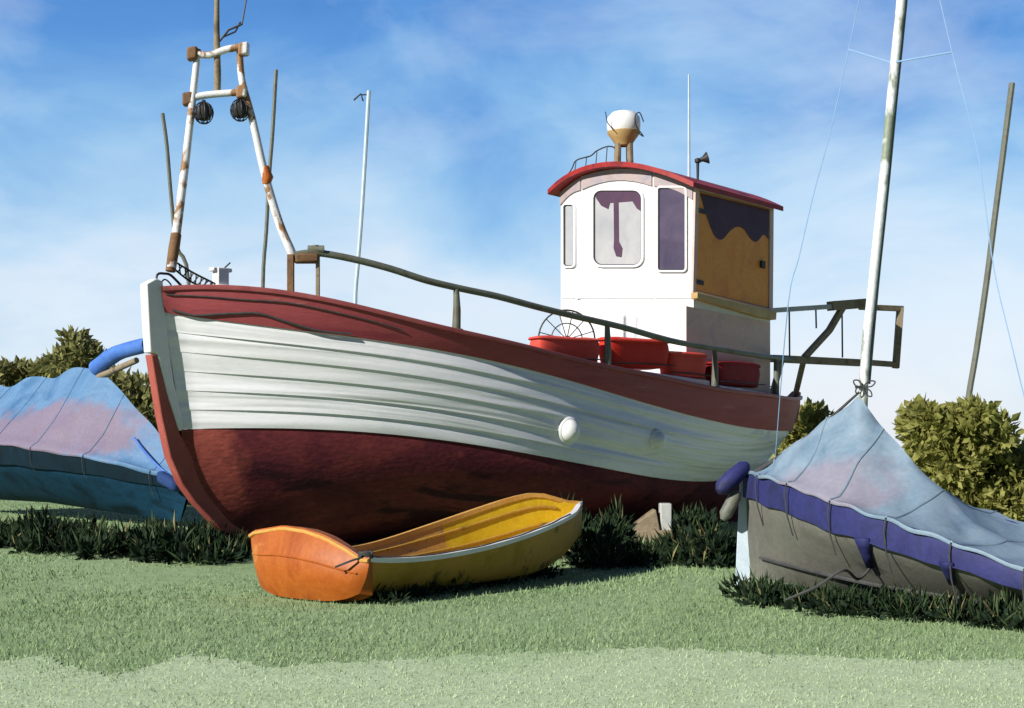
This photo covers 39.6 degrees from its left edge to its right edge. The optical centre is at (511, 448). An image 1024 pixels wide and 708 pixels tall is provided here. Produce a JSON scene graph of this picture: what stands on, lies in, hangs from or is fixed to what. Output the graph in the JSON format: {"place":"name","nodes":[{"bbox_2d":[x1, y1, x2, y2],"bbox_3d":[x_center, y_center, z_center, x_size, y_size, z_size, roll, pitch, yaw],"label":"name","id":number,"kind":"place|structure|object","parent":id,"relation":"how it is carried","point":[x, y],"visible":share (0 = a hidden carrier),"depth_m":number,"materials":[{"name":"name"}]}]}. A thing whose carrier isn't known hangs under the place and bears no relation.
{"place":"outdoors","nodes":[
{"label":"outdoors","id":0,"kind":"place"},
{"bbox_2d":[0,458,1023,683],"bbox_3d":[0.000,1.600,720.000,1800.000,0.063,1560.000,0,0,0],"label":"ground","id":1,"kind":"structure","parent":0,"point":[171,573],"depth_m":13.34,"materials":[{"name":"green plant"}]},
{"bbox_2d":[0,355,46,386],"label":"bush","id":2,"kind":"object","parent":1,"relation":"on","point":[15,372],"visible":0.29,"depth_m":43.74,"materials":[{"name":"green plant"}]},
{"bbox_2d":[27,325,112,377],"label":"bush","id":3,"kind":"object","parent":1,"relation":"on","point":[81,348],"visible":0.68,"depth_m":42.08,"materials":[{"name":"green plant"}]},
{"bbox_2d":[0,357,187,521],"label":"covered boat","id":4,"kind":"object","parent":1,"relation":"on","point":[57,479],"visible":0.73,"depth_m":29.89,"materials":[{"name":"teal paint"}]},
{"bbox_2d":[0,367,171,497],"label":"tarpaulin","id":5,"kind":"object","parent":4,"relation":"on","point":[86,413],"visible":0.85,"depth_m":30.38,"materials":[{"name":"fabric"}]},
{"bbox_2d":[89,338,143,374],"bbox_3d":[-8.332,-1.923,30.273,2.030,0.732,0.380,0,0,42],"label":"rolled cloth","id":6,"kind":"object","parent":5,"relation":"on","point":[107,359],"visible":0.89,"depth_m":30.22,"materials":[{"name":"blue fabric"}]},
{"bbox_2d":[0,503,251,565],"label":"weeds","id":7,"kind":"object","parent":1,"relation":"on","point":[204,542],"visible":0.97,"depth_m":20.79,"materials":[{"name":"green plant"}]},
{"bbox_2d":[107,364,158,432],"bbox_3d":[-10.007,-0.326,37.725,2.671,3.871,3.057,0,0,0],"label":"bush","id":8,"kind":"object","parent":1,"relation":"on","point":[137,393],"visible":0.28,"depth_m":37.30,"materials":[{"name":"green plant"}]},
{"bbox_2d":[161,113,190,502],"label":"mast","id":9,"kind":"object","parent":1,"relation":"on","point":[182,256],"visible":0.21,"depth_m":41.95,"materials":[{"name":"black paint"}]},
{"bbox_2d":[209,525,251,550],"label":"weeds","id":10,"kind":"object","parent":1,"relation":"on","point":[249,546],"visible":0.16,"depth_m":21.71,"materials":[{"name":"green plant"}]},
{"bbox_2d":[261,69,277,287],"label":"mast","id":11,"kind":"object","parent":1,"relation":"on","point":[270,167],"visible":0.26,"depth_m":41.95,"materials":[{"name":"black paint"}]},
{"bbox_2d":[353,90,370,303],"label":"mast","id":12,"kind":"object","parent":1,"relation":"on","point":[368,94],"visible":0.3,"depth_m":42.95,"materials":[{"name":"white metal"}]},
{"bbox_2d":[248,493,581,601],"bbox_3d":[-0.680,1.089,16.695,1.830,1.022,5.061,0,0,40],"label":"dinghy","id":13,"kind":"object","parent":1,"relation":"on","point":[517,536],"visible":0.97,"depth_m":15.70,"materials":[{"name":"yellow paint"}]},
{"bbox_2d":[358,563,563,605],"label":"weeds","id":14,"kind":"object","parent":1,"relation":"on","point":[416,590],"visible":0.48,"depth_m":15.35,"materials":[{"name":"green plant"}]},
{"bbox_2d":[140,0,903,544],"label":"fishing boat","id":15,"kind":"object","parent":1,"relation":"on","point":[366,432],"visible":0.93,"depth_m":22.99,"materials":[{"name":"white paint"}]},
{"bbox_2d":[176,262,215,284],"bbox_3d":[-4.839,-2.638,21.808,0.690,0.439,0.086,0,0,-23],"label":"netting strip","id":16,"kind":"object","parent":15,"relation":"attached to","point":[184,276],"visible":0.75,"depth_m":21.75,"materials":[{"name":"black paint"}]},
{"bbox_2d":[172,309,351,334],"bbox_3d":[-3.719,-1.890,21.249,2.652,0.337,0.133,0,0,-13],"label":"rope","id":17,"kind":"object","parent":15,"relation":"attached to","point":[258,313],"visible":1,"depth_m":21.18,"materials":[{"name":"fabric"}]},
{"bbox_2d":[166,294,401,330],"bbox_3d":[-3.372,-2.038,21.327,3.528,0.467,0.190,0,0,-15],"label":"rope","id":18,"kind":"object","parent":15,"relation":"attached to","point":[283,302],"visible":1,"depth_m":21.22,"materials":[{"name":"fabric"}]},
{"bbox_2d":[528,335,603,361],"bbox_3d":[0.919,-1.677,24.244,1.527,0.476,0.439,0,0,-41],"label":"fish bin","id":19,"kind":"object","parent":15,"relation":"on","point":[587,348],"visible":0.72,"depth_m":24.08,"materials":[{"name":"red plastic"}]},
{"bbox_2d":[597,336,674,369],"bbox_3d":[2.196,-1.694,25.418,1.756,0.573,0.439,0,0,-43],"label":"fish bin","id":20,"kind":"object","parent":15,"relation":"on","point":[638,353],"visible":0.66,"depth_m":25.20,"materials":[{"name":"red plastic"}]},
{"bbox_2d":[660,351,710,378],"bbox_3d":[3.177,-1.543,26.380,1.171,0.511,0.439,0,0,-45],"label":"fish bin","id":21,"kind":"object","parent":15,"relation":"on","point":[690,364],"visible":0.81,"depth_m":26.16,"materials":[{"name":"red plastic"}]},
{"bbox_2d":[705,361,764,387],"bbox_3d":[4.317,-1.438,27.688,0.439,0.502,1.826,0,0,38],"label":"fish bin","id":22,"kind":"object","parent":15,"relation":"on","point":[738,374],"visible":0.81,"depth_m":27.43,"materials":[{"name":"red plastic"}]},
{"bbox_2d":[560,492,736,570],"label":"weeds","id":23,"kind":"object","parent":1,"relation":"on","point":[693,538],"visible":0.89,"depth_m":19.27,"materials":[{"name":"green plant"}]},
{"bbox_2d":[632,503,671,540],"bbox_3d":[2.369,1.560,24.800,1.100,1.200,0.600,0,0,0],"label":"boat prop","id":24,"kind":"object","parent":1,"relation":"on","point":[648,523],"visible":0.27,"depth_m":24.60,"materials":[{"name":"beige wood"}]},
{"bbox_2d":[770,396,834,457],"bbox_3d":[7.427,0.161,35.818,2.316,2.922,2.271,0,0,0],"label":"bush","id":25,"kind":"object","parent":1,"relation":"on","point":[812,416],"visible":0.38,"depth_m":35.30,"materials":[{"name":"green plant"}]},
{"bbox_2d":[718,566,1023,632],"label":"weeds","id":26,"kind":"object","parent":1,"relation":"on","point":[902,605],"visible":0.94,"depth_m":13.41,"materials":[{"name":"green plant"}]},
{"bbox_2d":[735,0,1023,607],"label":"sailing boat","id":27,"kind":"object","parent":1,"relation":"on","point":[804,553],"visible":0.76,"depth_m":14.56,"materials":[{"name":"wood"}]},
{"bbox_2d":[720,490,740,520],"bbox_3d":[2.431,0.639,15.826,0.245,0.349,0.150,0,0,-16],"label":"fender","id":28,"kind":"object","parent":27,"relation":"hanging from","point":[730,504],"visible":1,"depth_m":15.77,"materials":[{"name":"white plastic"}]},
{"bbox_2d":[715,461,749,494],"bbox_3d":[2.458,0.332,15.825,0.429,0.368,0.195,0,0,-27],"label":"fender","id":29,"kind":"object","parent":27,"relation":"hanging from","point":[731,479],"visible":1,"depth_m":15.75,"materials":[{"name":"plastic"}]},
{"bbox_2d":[754,391,858,471],"bbox_3d":[3.180,-0.152,15.346,0.061,0.896,1.441,0,0,-40],"label":"ridge rope","id":30,"kind":"object","parent":27,"relation":"attached to","point":[765,465],"visible":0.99,"depth_m":15.64,"materials":[{"name":"fabric"}]},
{"bbox_2d":[785,568,870,600],"bbox_3d":[3.075,1.307,13.578,0.864,0.360,0.623,0,0,0],"label":"mooring rope","id":31,"kind":"object","parent":27,"relation":"hanging from","point":[864,574],"visible":1,"depth_m":13.48,"materials":[{"name":"fabric"}]},
{"bbox_2d":[853,379,875,396],"bbox_3d":[3.640,-0.618,14.769,0.237,0.187,0.167,0,0,0],"label":"lashing rope","id":32,"kind":"object","parent":27,"relation":"attached to","point":[862,387],"visible":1,"depth_m":14.70,"materials":[{"name":"grey fabric"}]},
{"bbox_2d":[748,397,1023,604],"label":"tarpaulin","id":33,"kind":"object","parent":27,"relation":"on","point":[854,456],"visible":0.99,"depth_m":14.18,"materials":[{"name":"fabric"}]},
{"bbox_2d":[892,392,1023,521],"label":"bush","id":34,"kind":"object","parent":1,"relation":"on","point":[970,451],"visible":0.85,"depth_m":21.54,"materials":[{"name":"green plant"}]},
{"bbox_2d":[965,82,1014,398],"bbox_3d":[8.703,-2.652,27.131,2.092,8.564,5.344,0,0,0],"label":"mast","id":35,"kind":"object","parent":1,"relation":"on","point":[992,234],"visible":0.34,"depth_m":26.95,"materials":[{"name":"grey metal"}]},
{"bbox_2d":[0,638,1023,707],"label":"path","id":36,"kind":"structure","parent":0,"point":[646,666],"depth_m":9.67,"materials":[{"name":"green plant"}]},
{"bbox_2d":[0,0,1023,449],"label":"sky","id":37,"kind":"structure","parent":0,"point":[478,108],"materials":[{"name":"blue"}]}
]}

